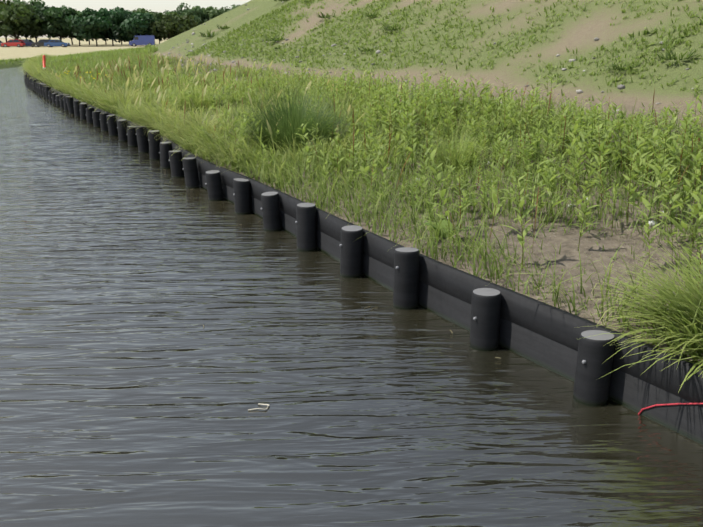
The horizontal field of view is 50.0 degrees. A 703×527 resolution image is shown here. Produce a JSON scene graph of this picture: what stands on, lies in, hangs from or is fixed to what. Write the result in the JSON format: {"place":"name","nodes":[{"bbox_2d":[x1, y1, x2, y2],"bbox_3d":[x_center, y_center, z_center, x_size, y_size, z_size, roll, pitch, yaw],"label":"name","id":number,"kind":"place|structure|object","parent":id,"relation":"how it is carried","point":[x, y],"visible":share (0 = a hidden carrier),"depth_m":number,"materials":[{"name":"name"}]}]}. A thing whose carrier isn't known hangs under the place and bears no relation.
{"place":"outdoors","nodes":[
{"label":"outdoors","id":0,"kind":"place"},
{"bbox_2d":[0,0,250,37],"label":"sky","id":1,"kind":"structure","parent":0,"point":[158,6],"materials":[{"name":"white"}]},
{"bbox_2d":[0,66,702,526],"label":"water","id":2,"kind":"structure","parent":0,"point":[162,332],"depth_m":4.51,"materials":[{"name":"grey liquid"}]},
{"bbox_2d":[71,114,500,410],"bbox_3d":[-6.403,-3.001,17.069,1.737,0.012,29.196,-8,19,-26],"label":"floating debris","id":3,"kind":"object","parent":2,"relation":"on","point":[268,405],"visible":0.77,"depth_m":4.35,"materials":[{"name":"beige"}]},
{"bbox_2d":[0,0,702,251],"bbox_3d":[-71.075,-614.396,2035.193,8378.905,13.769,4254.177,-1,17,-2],"label":"ground","id":4,"kind":"structure","parent":0,"point":[581,32],"depth_m":17.51,"materials":[{"name":"beige soil"}]},
{"bbox_2d":[0,0,10,36],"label":"tree","id":5,"kind":"object","parent":4,"relation":"on","point":[3,2],"visible":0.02,"depth_m":161.32,"materials":[{"name":"green plant"}]},
{"bbox_2d":[1,39,25,46],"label":"car","id":6,"kind":"object","parent":4,"relation":"on","point":[15,42],"visible":1,"depth_m":141.22,"materials":[{"name":"red paint"}]},
{"bbox_2d":[0,57,34,65],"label":"bank grass","id":7,"kind":"structure","parent":4,"relation":"on","point":[12,60],"depth_m":56.66,"materials":[{"name":"green plant"}]},
{"bbox_2d":[0,2,43,38],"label":"tree","id":8,"kind":"object","parent":4,"relation":"on","point":[17,19],"visible":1,"depth_m":149.87,"materials":[{"name":"green plant"}]},
{"bbox_2d":[21,39,35,46],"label":"car","id":9,"kind":"object","parent":4,"relation":"on","point":[28,42],"visible":0.33,"depth_m":144.07,"materials":[{"name":"blue paint"}]},
{"bbox_2d":[5,0,53,42],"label":"tree","id":10,"kind":"object","parent":4,"relation":"on","point":[35,2],"visible":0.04,"depth_m":164.57,"materials":[{"name":"green plant"}]},
{"bbox_2d":[31,39,50,46],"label":"car","id":11,"kind":"object","parent":4,"relation":"on","point":[40,42],"visible":0.54,"depth_m":142.30,"materials":[{"name":"black paint"}]},
{"bbox_2d":[44,40,70,46],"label":"car","id":12,"kind":"object","parent":4,"relation":"on","point":[51,43],"visible":1,"depth_m":141.46,"materials":[{"name":"blue paint"}]},
{"bbox_2d":[32,4,83,40],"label":"tree","id":13,"kind":"object","parent":4,"relation":"on","point":[53,19],"visible":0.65,"depth_m":154.69,"materials":[{"name":"green plant"}]},
{"bbox_2d":[62,7,115,45],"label":"tree","id":14,"kind":"object","parent":4,"relation":"on","point":[88,26],"visible":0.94,"depth_m":153.66,"materials":[{"name":"green plant"}]},
{"bbox_2d":[79,9,105,44],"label":"tree","id":15,"kind":"object","parent":4,"relation":"on","point":[94,12],"depth_m":188.74,"materials":[{"name":"green plant"}]},
{"bbox_2d":[95,6,130,45],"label":"tree","id":16,"kind":"object","parent":4,"relation":"on","point":[101,12],"visible":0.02,"depth_m":165.26,"materials":[{"name":"green plant"}]},
{"bbox_2d":[99,8,157,45],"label":"tree","id":17,"kind":"object","parent":4,"relation":"on","point":[128,26],"visible":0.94,"depth_m":157.49,"materials":[{"name":"green plant"}]},
{"bbox_2d":[129,35,155,46],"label":"van","id":18,"kind":"object","parent":4,"relation":"on","point":[143,40],"visible":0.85,"depth_m":151.24,"materials":[{"name":"blue paint"}]},
{"bbox_2d":[132,8,161,38],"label":"tree","id":19,"kind":"object","parent":4,"relation":"on","point":[157,16],"visible":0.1,"depth_m":167.27,"materials":[{"name":"green plant"}]},
{"bbox_2d":[145,12,197,40],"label":"tree","id":20,"kind":"object","parent":4,"relation":"on","point":[170,25],"visible":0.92,"depth_m":160.53,"materials":[{"name":"green plant"}]},
{"bbox_2d":[159,3,207,25],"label":"tree","id":21,"kind":"object","parent":4,"relation":"on","point":[196,12],"visible":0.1,"depth_m":223.56,"materials":[{"name":"green plant"}]},
{"bbox_2d":[192,6,231,22],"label":"tree","id":22,"kind":"object","parent":4,"relation":"on","point":[211,11],"visible":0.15,"depth_m":229.38,"materials":[{"name":"green plant"}]},
{"bbox_2d":[23,70,614,406],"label":"posts","id":23,"kind":"object","parent":4,"relation":"on","point":[592,381],"visible":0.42,"depth_m":6.61,"materials":[{"name":"black plastic"}]},
{"bbox_2d":[24,78,585,363],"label":"bolts","id":24,"kind":"object","parent":23,"relation":"on","point":[475,318],"visible":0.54,"depth_m":6.59,"materials":[{"name":"silver metal"}]},
{"bbox_2d":[19,0,702,389],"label":"bank grass","id":25,"kind":"structure","parent":4,"relation":"on","point":[123,68],"depth_m":10.12,"materials":[{"name":"green plant"}]},
{"bbox_2d":[29,74,702,444],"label":"retaining boards","id":26,"kind":"object","parent":4,"relation":"on","point":[543,334],"visible":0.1,"depth_m":4.93,"materials":[{"name":"black plastic"}]},
{"bbox_2d":[638,403,702,414],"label":"red cord","id":27,"kind":"object","parent":26,"relation":"attached to","point":[641,410],"visible":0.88,"depth_m":4.05,"materials":[{"name":"red fabric"}]},
{"bbox_2d":[164,2,693,225],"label":"bank stones","id":28,"kind":"object","parent":4,"relation":"on","point":[621,86],"visible":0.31,"depth_m":19.26,"materials":[{"name":"grey stone"}]},
{"bbox_2d":[43,74,702,364],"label":"bank soil","id":29,"kind":"structure","parent":0,"point":[567,258],"depth_m":5.80,"materials":[{"name":"brown soil"}]},
{"bbox_2d":[43,55,45,70],"bbox_3d":[-13.294,-8.388,32.614,0.243,1.210,0.122,-1,17,-2],"label":"marker post","id":30,"kind":"object","parent":29,"relation":"on","point":[44,61],"visible":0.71,"depth_m":32.48,"materials":[{"name":"red plastic"}]},
{"bbox_2d":[65,60,702,323],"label":"bank weeds","id":31,"kind":"object","parent":29,"relation":"on","point":[406,116],"visible":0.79,"depth_m":8.61,"materials":[{"name":"green plant"}]}
]}

